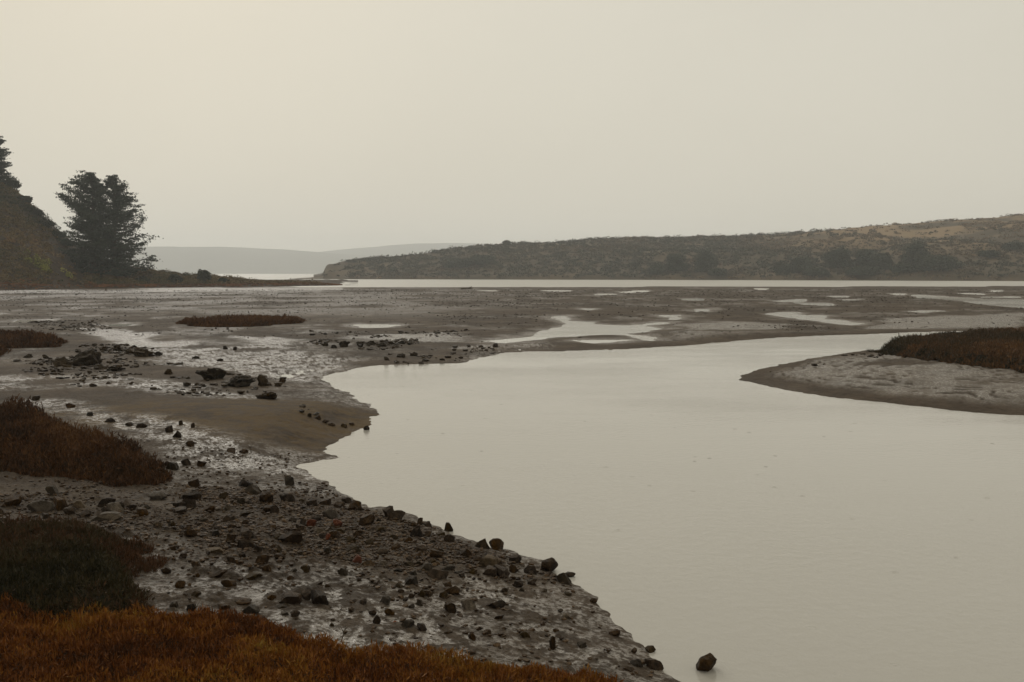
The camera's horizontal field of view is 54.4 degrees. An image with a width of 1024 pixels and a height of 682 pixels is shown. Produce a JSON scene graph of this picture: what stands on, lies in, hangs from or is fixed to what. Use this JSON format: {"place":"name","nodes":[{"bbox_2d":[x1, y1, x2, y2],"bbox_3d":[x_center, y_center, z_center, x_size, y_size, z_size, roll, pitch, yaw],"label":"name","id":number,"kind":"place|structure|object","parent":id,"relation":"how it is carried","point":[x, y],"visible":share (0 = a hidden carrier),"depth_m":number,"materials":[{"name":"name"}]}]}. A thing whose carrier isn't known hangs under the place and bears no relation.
{"place":"outdoors","nodes":[
{"label":"outdoors","id":0,"kind":"place"},
{"bbox_2d":[0,185,357,289],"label":"hill","id":1,"kind":"structure","parent":0,"point":[56,266],"depth_m":209.18,"materials":[{"name":"soil"}]},
{"bbox_2d":[0,136,16,181],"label":"pine tree","id":2,"kind":"object","parent":1,"relation":"on","point":[4,175],"visible":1,"depth_m":235.55,"materials":[{"name":"green plant"}]},
{"bbox_2d":[3,178,22,188],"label":"bush","id":3,"kind":"object","parent":1,"relation":"on","point":[14,183],"visible":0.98,"depth_m":235.65,"materials":[{"name":"green plant"}]},
{"bbox_2d":[16,195,32,202],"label":"bush","id":4,"kind":"object","parent":1,"relation":"on","point":[26,198],"visible":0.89,"depth_m":232.10,"materials":[{"name":"green plant"}]},
{"bbox_2d":[28,207,44,215],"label":"bush","id":5,"kind":"object","parent":1,"relation":"on","point":[37,211],"visible":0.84,"depth_m":228.87,"materials":[{"name":"green plant"}]},
{"bbox_2d":[37,219,55,225],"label":"bush","id":6,"kind":"object","parent":1,"relation":"on","point":[48,222],"visible":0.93,"depth_m":225.67,"materials":[{"name":"green plant"}]},
{"bbox_2d":[23,249,72,277],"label":"ground cover","id":7,"kind":"object","parent":1,"relation":"on","point":[45,266],"visible":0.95,"depth_m":199.37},
{"bbox_2d":[52,230,65,237],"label":"bush","id":8,"kind":"object","parent":1,"relation":"on","point":[56,233],"visible":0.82,"depth_m":225.29,"materials":[{"name":"green plant"}]},
{"bbox_2d":[54,170,122,273],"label":"pine tree","id":9,"kind":"object","parent":1,"relation":"on","point":[91,184],"visible":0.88,"depth_m":216.75,"materials":[{"name":"green plant"}]},
{"bbox_2d":[63,174,163,277],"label":"pine tree","id":10,"kind":"object","parent":1,"relation":"on","point":[122,214],"visible":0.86,"depth_m":219.25,"materials":[{"name":"green plant"}]},
{"bbox_2d":[0,182,320,284],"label":"brush","id":11,"kind":"object","parent":1,"relation":"on","point":[159,278],"visible":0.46,"depth_m":216.20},
{"bbox_2d":[0,278,341,289],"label":"marsh plants","id":12,"kind":"object","parent":1,"relation":"on","point":[145,285],"visible":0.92,"depth_m":210.50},
{"bbox_2d":[166,274,182,281],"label":"bush","id":13,"kind":"object","parent":1,"relation":"on","point":[175,277],"visible":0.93,"depth_m":222.35,"materials":[{"name":"green plant"}]},
{"bbox_2d":[197,269,211,281],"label":"bush","id":14,"kind":"object","parent":1,"relation":"on","point":[204,275],"visible":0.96,"depth_m":227.02,"materials":[{"name":"green plant"}]},
{"bbox_2d":[109,246,378,273],"bbox_3d":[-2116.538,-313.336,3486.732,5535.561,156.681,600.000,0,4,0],"label":"distant hills","id":15,"kind":"structure","parent":0,"point":[225,260],"depth_m":3279.81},
{"bbox_2d":[323,243,493,256],"bbox_3d":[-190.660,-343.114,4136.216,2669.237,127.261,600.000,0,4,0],"label":"distant hills","id":16,"kind":"structure","parent":0,"point":[399,250],"depth_m":4010.07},
{"bbox_2d":[0,286,1023,681],"bbox_3d":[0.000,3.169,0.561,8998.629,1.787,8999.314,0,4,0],"label":"mudflat","id":17,"kind":"structure","parent":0,"point":[280,424],"depth_m":27.01,"materials":[{"name":"soil"}]},
{"bbox_2d":[0,345,11,355],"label":"marsh plants","id":18,"kind":"object","parent":17,"relation":"on","point":[3,349],"visible":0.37,"depth_m":38.87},
{"bbox_2d":[4,494,22,506],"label":"rock","id":19,"kind":"object","parent":17,"relation":"on","point":[13,499],"visible":0.89,"depth_m":11.83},
{"bbox_2d":[0,328,68,347],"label":"marsh plants","id":20,"kind":"object","parent":17,"relation":"on","point":[22,338],"visible":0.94,"depth_m":42.33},
{"bbox_2d":[27,500,53,511],"bbox_3d":[-5.494,1.943,11.583,0.290,0.183,0.109,-1,4,-13],"label":"rock","id":21,"kind":"object","parent":17,"relation":"on","point":[41,506],"visible":0.81,"depth_m":11.57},
{"bbox_2d":[45,485,59,494],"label":"rock","id":22,"kind":"object","parent":17,"relation":"on","point":[51,489],"visible":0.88,"depth_m":12.68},
{"bbox_2d":[53,496,67,510],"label":"rock","id":23,"kind":"object","parent":17,"relation":"on","point":[60,503],"visible":0.72,"depth_m":11.72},
{"bbox_2d":[52,356,72,366],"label":"rock","id":24,"kind":"object","parent":17,"relation":"on","point":[63,361],"visible":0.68,"depth_m":32.26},
{"bbox_2d":[63,507,74,514],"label":"rock","id":25,"kind":"object","parent":17,"relation":"on","point":[68,510],"visible":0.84,"depth_m":11.41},
{"bbox_2d":[73,500,86,508],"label":"rock","id":26,"kind":"object","parent":17,"relation":"on","point":[79,503],"visible":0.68,"depth_m":11.82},
{"bbox_2d":[0,511,169,625],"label":"marsh plants","id":27,"kind":"object","parent":17,"relation":"on","point":[61,565],"visible":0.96,"depth_m":8.27,"materials":[{"name":"plant"}]},
{"bbox_2d":[72,349,101,365],"bbox_3d":[-14.101,0.640,33.055,0.884,0.767,0.731,-4,-5,-11],"label":"rock","id":28,"kind":"object","parent":17,"relation":"on","point":[88,357],"visible":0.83,"depth_m":32.87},
{"bbox_2d":[0,392,174,486],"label":"marsh plants","id":29,"kind":"object","parent":17,"relation":"on","point":[33,442],"visible":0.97,"depth_m":14.45,"materials":[{"name":"plant"}]},
{"bbox_2d":[90,512,122,521],"bbox_3d":[-4.599,1.984,11.229,0.368,0.120,0.273,-2,1,-14],"label":"rock","id":30,"kind":"object","parent":17,"relation":"on","point":[108,516],"visible":0.75,"depth_m":11.14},
{"bbox_2d":[98,497,115,506],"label":"rock","id":31,"kind":"object","parent":17,"relation":"on","point":[103,502],"visible":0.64,"depth_m":12.01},
{"bbox_2d":[106,502,124,512],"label":"rock","id":32,"kind":"object","parent":17,"relation":"on","point":[114,507],"visible":0.65,"depth_m":11.74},
{"bbox_2d":[132,348,152,356],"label":"rock","id":33,"kind":"object","parent":17,"relation":"on","point":[141,352],"visible":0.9,"depth_m":36.56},
{"bbox_2d":[149,491,166,499],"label":"rock","id":34,"kind":"object","parent":17,"relation":"on","point":[156,495],"visible":0.93,"depth_m":12.75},
{"bbox_2d":[166,462,178,469],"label":"rock","id":35,"kind":"object","parent":17,"relation":"on","point":[172,465],"visible":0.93,"depth_m":15.18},
{"bbox_2d":[182,499,195,507],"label":"rock","id":36,"kind":"object","parent":17,"relation":"on","point":[190,503],"visible":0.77,"depth_m":12.30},
{"bbox_2d":[182,491,201,499],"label":"rock","id":37,"kind":"object","parent":17,"relation":"on","point":[195,495],"visible":0.81,"depth_m":12.85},
{"bbox_2d":[188,478,199,486],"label":"rock","id":38,"kind":"object","parent":17,"relation":"on","point":[194,483],"visible":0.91,"depth_m":13.83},
{"bbox_2d":[195,368,226,379],"bbox_3d":[-8.584,0.993,28.460,0.846,0.480,0.394,-3,5,-39],"label":"rock","id":39,"kind":"object","parent":17,"relation":"on","point":[214,373],"visible":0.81,"depth_m":28.37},
{"bbox_2d":[205,547,223,552],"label":"rock","id":40,"kind":"object","parent":17,"relation":"on","point":[216,549],"visible":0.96,"depth_m":9.84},
{"bbox_2d":[210,569,227,577],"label":"rock","id":41,"kind":"object","parent":17,"relation":"on","point":[220,573],"visible":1,"depth_m":8.97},
{"bbox_2d":[221,579,236,586],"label":"rock","id":42,"kind":"object","parent":17,"relation":"on","point":[227,583],"visible":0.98,"depth_m":8.74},
{"bbox_2d":[175,313,306,326],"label":"marsh plants","id":43,"kind":"object","parent":17,"relation":"on","point":[237,320],"visible":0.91,"depth_m":59.28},
{"bbox_2d":[227,375,255,386],"bbox_3d":[-7.362,1.122,26.881,0.728,0.396,0.540,1,4,17],"label":"rock","id":44,"kind":"object","parent":17,"relation":"on","point":[241,381],"visible":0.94,"depth_m":26.76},
{"bbox_2d":[235,597,251,604],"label":"rock","id":45,"kind":"object","parent":17,"relation":"on","point":[242,601],"visible":1,"depth_m":8.29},
{"bbox_2d":[237,539,253,549],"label":"rock","id":46,"kind":"object","parent":17,"relation":"on","point":[243,543],"visible":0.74,"depth_m":10.06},
{"bbox_2d":[240,529,254,538],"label":"rock","id":47,"kind":"object","parent":17,"relation":"on","point":[246,533],"visible":0.78,"depth_m":10.53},
{"bbox_2d":[242,604,259,613],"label":"rock","id":48,"kind":"object","parent":17,"relation":"on","point":[253,608],"visible":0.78,"depth_m":8.07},
{"bbox_2d":[244,484,261,494],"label":"rock","id":49,"kind":"object","parent":17,"relation":"on","point":[253,489],"visible":0.7,"depth_m":13.65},
{"bbox_2d":[246,572,262,579],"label":"rock","id":50,"kind":"object","parent":17,"relation":"on","point":[252,575],"visible":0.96,"depth_m":9.01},
{"bbox_2d":[255,554,269,563],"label":"rock","id":51,"kind":"object","parent":17,"relation":"on","point":[263,558],"visible":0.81,"depth_m":9.55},
{"bbox_2d":[257,374,267,385],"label":"rock","id":52,"kind":"object","parent":17,"relation":"on","point":[262,380],"visible":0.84,"depth_m":27.01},
{"bbox_2d":[255,392,276,398],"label":"rock","id":53,"kind":"object","parent":17,"relation":"on","point":[269,395],"visible":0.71,"depth_m":23.05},
{"bbox_2d":[259,491,273,502],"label":"rock","id":54,"kind":"object","parent":17,"relation":"on","point":[265,497],"visible":0.78,"depth_m":12.92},
{"bbox_2d":[263,505,278,513],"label":"rock","id":55,"kind":"object","parent":17,"relation":"on","point":[271,508],"visible":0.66,"depth_m":12.25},
{"bbox_2d":[279,492,294,501],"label":"rock","id":56,"kind":"object","parent":17,"relation":"on","point":[284,496],"visible":0.82,"depth_m":13.30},
{"bbox_2d":[285,476,293,485],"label":"rock","id":57,"kind":"object","parent":17,"relation":"on","point":[289,480],"visible":0.95,"depth_m":14.58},
{"bbox_2d":[279,591,301,603],"bbox_3d":[-1.865,2.185,8.438,0.175,0.112,0.161,0,4,7],"label":"rock","id":58,"kind":"object","parent":17,"relation":"on","point":[289,597],"visible":0.86,"depth_m":8.39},
{"bbox_2d":[278,530,302,543],"bbox_3d":[-2.332,2.090,10.512,0.275,0.190,0.161,-9,9,18],"label":"rock","id":59,"kind":"object","parent":17,"relation":"on","point":[292,536],"visible":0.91,"depth_m":10.46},
{"bbox_2d":[301,587,311,600],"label":"rock","id":60,"kind":"object","parent":17,"relation":"on","point":[306,594],"visible":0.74,"depth_m":8.54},
{"bbox_2d":[0,592,623,681],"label":"ground cover","id":61,"kind":"object","parent":17,"relation":"on","point":[147,645],"visible":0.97,"depth_m":6.88,"materials":[{"name":"plant"}]},
{"bbox_2d":[311,589,328,604],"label":"rock","id":62,"kind":"object","parent":17,"relation":"on","point":[318,596],"visible":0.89,"depth_m":8.43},
{"bbox_2d":[0,438,653,677],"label":"gravel","id":63,"kind":"structure","parent":17,"relation":"on","point":[456,557],"depth_m":10.96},
{"bbox_2d":[136,507,148,516],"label":"rock","id":64,"kind":"object","parent":63,"relation":"on","point":[141,511],"visible":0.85,"depth_m":11.59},
{"bbox_2d":[173,506,186,513],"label":"rock","id":65,"kind":"object","parent":63,"relation":"on","point":[179,509],"visible":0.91,"depth_m":11.82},
{"bbox_2d":[184,530,196,536],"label":"rock","id":66,"kind":"object","parent":63,"relation":"on","point":[192,533],"visible":1,"depth_m":10.46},
{"bbox_2d":[323,509,337,518],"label":"rock","id":67,"kind":"object","parent":63,"relation":"on","point":[331,513],"visible":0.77,"depth_m":12.20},
{"bbox_2d":[325,530,338,538],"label":"rock","id":68,"kind":"object","parent":63,"relation":"on","point":[334,533],"visible":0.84,"depth_m":10.97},
{"bbox_2d":[347,544,360,551],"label":"rock","id":69,"kind":"object","parent":63,"relation":"on","point":[350,547],"visible":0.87,"depth_m":10.42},
{"bbox_2d":[376,547,388,554],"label":"rock","id":70,"kind":"object","parent":63,"relation":"on","point":[382,550],"visible":0.84,"depth_m":10.45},
{"bbox_2d":[445,586,459,594],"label":"rock","id":71,"kind":"object","parent":63,"relation":"on","point":[453,590],"visible":0.84,"depth_m":9.24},
{"bbox_2d":[459,548,471,557],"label":"rock","id":72,"kind":"object","parent":63,"relation":"on","point":[466,552],"visible":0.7,"depth_m":10.79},
{"bbox_2d":[348,500,361,510],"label":"rock","id":73,"kind":"object","parent":17,"relation":"on","point":[354,504],"visible":0.77,"depth_m":13.02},
{"bbox_2d":[358,514,374,525],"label":"rock","id":74,"kind":"object","parent":17,"relation":"on","point":[367,519],"visible":0.88,"depth_m":11.99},
{"bbox_2d":[380,595,389,604],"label":"rock","id":75,"kind":"object","parent":17,"relation":"on","point":[385,599],"visible":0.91,"depth_m":8.64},
{"bbox_2d":[382,506,393,516],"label":"rock","id":76,"kind":"object","parent":17,"relation":"on","point":[388,510],"visible":0.59,"depth_m":12.79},
{"bbox_2d":[387,510,405,519],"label":"rock","id":77,"kind":"object","parent":17,"relation":"on","point":[399,514],"visible":0.82,"depth_m":12.62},
{"bbox_2d":[401,619,414,627],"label":"rock","id":78,"kind":"object","parent":17,"relation":"on","point":[407,623],"visible":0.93,"depth_m":8.05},
{"bbox_2d":[405,575,417,584],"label":"rock","id":79,"kind":"object","parent":17,"relation":"on","point":[410,579],"visible":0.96,"depth_m":9.34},
{"bbox_2d":[410,526,422,536],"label":"rock","id":80,"kind":"object","parent":17,"relation":"on","point":[416,531],"visible":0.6,"depth_m":11.64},
{"bbox_2d":[420,563,432,570],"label":"rock","id":81,"kind":"object","parent":17,"relation":"on","point":[427,566],"visible":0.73,"depth_m":9.91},
{"bbox_2d":[429,549,443,557],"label":"rock","id":82,"kind":"object","parent":17,"relation":"on","point":[436,553],"visible":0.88,"depth_m":10.54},
{"bbox_2d":[427,569,447,579],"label":"rock","id":83,"kind":"object","parent":17,"relation":"on","point":[438,574],"visible":0.97,"depth_m":9.73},
{"bbox_2d":[444,602,455,613],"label":"rock","id":84,"kind":"object","parent":17,"relation":"on","point":[449,607],"visible":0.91,"depth_m":8.68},
{"bbox_2d":[460,598,475,609],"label":"rock","id":85,"kind":"object","parent":17,"relation":"on","point":[467,603],"visible":1,"depth_m":8.90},
{"bbox_2d":[475,539,489,548],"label":"rock","id":86,"kind":"object","parent":17,"relation":"on","point":[482,543],"visible":0.81,"depth_m":11.39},
{"bbox_2d":[477,554,498,566],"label":"rock","id":87,"kind":"object","parent":17,"relation":"on","point":[487,560],"visible":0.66,"depth_m":10.43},
{"bbox_2d":[482,565,496,576],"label":"rock","id":88,"kind":"object","parent":17,"relation":"on","point":[490,570],"visible":0.92,"depth_m":10.05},
{"bbox_2d":[489,538,503,549],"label":"rock","id":89,"kind":"object","parent":17,"relation":"on","point":[496,543],"visible":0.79,"depth_m":11.48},
{"bbox_2d":[489,600,505,608],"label":"rock","id":90,"kind":"object","parent":17,"relation":"on","point":[499,603],"visible":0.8,"depth_m":9.01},
{"bbox_2d":[493,564,509,577],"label":"rock","id":91,"kind":"object","parent":17,"relation":"on","point":[502,571],"visible":0.77,"depth_m":10.09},
{"bbox_2d":[0,289,1022,414],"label":"clods","id":92,"kind":"object","parent":17,"relation":"on","point":[199,385],"visible":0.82,"depth_m":52.12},
{"bbox_2d":[509,554,520,562],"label":"rock","id":93,"kind":"object","parent":17,"relation":"on","point":[516,558],"visible":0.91,"depth_m":10.83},
{"bbox_2d":[524,566,536,574],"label":"rock","id":94,"kind":"object","parent":17,"relation":"on","point":[529,568],"visible":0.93,"depth_m":10.40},
{"bbox_2d":[541,557,557,571],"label":"rock","id":95,"kind":"object","parent":17,"relation":"on","point":[550,564],"visible":0.86,"depth_m":10.64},
{"bbox_2d":[549,636,555,649],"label":"rock","id":96,"kind":"object","parent":17,"relation":"on","point":[552,642],"visible":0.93,"depth_m":8.09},
{"bbox_2d":[556,573,571,584],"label":"rock","id":97,"kind":"object","parent":17,"relation":"on","point":[563,577],"visible":0.88,"depth_m":10.22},
{"bbox_2d":[630,659,642,667],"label":"rock","id":98,"kind":"object","parent":17,"relation":"on","point":[637,662],"visible":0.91,"depth_m":8.01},
{"bbox_2d":[644,658,663,670],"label":"rock","id":99,"kind":"object","parent":17,"relation":"on","point":[653,664],"visible":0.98,"depth_m":8.03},
{"bbox_2d":[866,326,1023,372],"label":"marsh plants","id":100,"kind":"object","parent":17,"relation":"on","point":[1002,348],"visible":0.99,"depth_m":33.29,"materials":[{"name":"brown thatch"}]},
{"bbox_2d":[0,0,1023,251],"label":"sky","id":101,"kind":"structure","parent":0,"point":[300,125],"materials":[{"name":"grey"}]},
{"bbox_2d":[14,274,1023,681],"bbox_3d":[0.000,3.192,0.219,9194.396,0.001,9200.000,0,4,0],"label":"water","id":102,"kind":"structure","parent":0,"point":[682,510],"depth_m":14.74,"materials":[{"name":"liquid"}]},
{"bbox_2d":[696,653,716,671],"bbox_3d":[1.575,2.614,8.043,0.169,0.192,0.160,0,9,-4],"label":"rock","id":103,"kind":"object","parent":102,"relation":"on","point":[707,662],"visible":0.93,"depth_m":7.99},
{"bbox_2d":[314,215,1023,280],"bbox_3d":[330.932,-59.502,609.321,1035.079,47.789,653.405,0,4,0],"label":"hill","id":104,"kind":"structure","parent":0,"point":[953,227],"depth_m":488.64,"materials":[{"name":"plant"}]},
{"bbox_2d":[465,254,498,264],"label":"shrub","id":105,"kind":"object","parent":104,"relation":"on","point":[479,259],"visible":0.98,"depth_m":495.50,"materials":[{"name":"green plant"}]},
{"bbox_2d":[321,213,1023,279],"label":"scrub","id":106,"kind":"object","parent":104,"relation":"on","point":[630,246],"visible":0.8,"depth_m":502.87,"materials":[{"name":"plant"}]},
{"bbox_2d":[663,251,689,270],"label":"broadleaf tree","id":107,"kind":"object","parent":104,"relation":"on","point":[676,261],"visible":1,"depth_m":455.44,"materials":[{"name":"green plant"}]},
{"bbox_2d":[693,248,718,271],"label":"broadleaf tree","id":108,"kind":"object","parent":104,"relation":"on","point":[706,258],"visible":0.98,"depth_m":449.13,"materials":[{"name":"green plant"}]},
{"bbox_2d":[707,268,728,275],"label":"broadleaf tree","id":109,"kind":"object","parent":104,"relation":"on","point":[716,271],"visible":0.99,"depth_m":440.05,"materials":[{"name":"green plant"}]},
{"bbox_2d":[770,262,794,272],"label":"broadleaf tree","id":110,"kind":"object","parent":104,"relation":"on","point":[780,266],"visible":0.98,"depth_m":435.05,"materials":[{"name":"green plant"}]},
{"bbox_2d":[787,254,814,271],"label":"broadleaf tree","id":111,"kind":"object","parent":104,"relation":"on","point":[799,263],"visible":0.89,"depth_m":433.90,"materials":[{"name":"green plant"}]},
{"bbox_2d":[820,245,852,267],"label":"broadleaf tree","id":112,"kind":"object","parent":104,"relation":"on","point":[839,257],"visible":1,"depth_m":435.60,"materials":[{"name":"green plant"}]},
{"bbox_2d":[850,247,876,267],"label":"broadleaf tree","id":113,"kind":"object","parent":104,"relation":"on","point":[861,255],"visible":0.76,"depth_m":431.28,"materials":[{"name":"green plant"}]},
{"bbox_2d":[863,252,893,269],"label":"broadleaf tree","id":114,"kind":"object","parent":104,"relation":"on","point":[881,260],"visible":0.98,"depth_m":424.04,"materials":[{"name":"green plant"}]},
{"bbox_2d":[898,237,932,269],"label":"broadleaf tree","id":115,"kind":"object","parent":104,"relation":"on","point":[913,253],"visible":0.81,"depth_m":415.44,"materials":[{"name":"green plant"}]},
{"bbox_2d":[915,254,964,271],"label":"broadleaf tree","id":116,"kind":"object","parent":104,"relation":"on","point":[937,262],"visible":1,"depth_m":404.87,"materials":[{"name":"green plant"}]},
{"bbox_2d":[977,249,1001,257],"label":"broadleaf tree","id":117,"kind":"object","parent":104,"relation":"on","point":[989,253],"visible":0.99,"depth_m":423.56,"materials":[{"name":"green plant"}]},
{"bbox_2d":[1001,241,1023,249],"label":"broadleaf tree","id":118,"kind":"object","parent":104,"relation":"on","point":[1013,245],"visible":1,"depth_m":439.30,"materials":[{"name":"green plant"}]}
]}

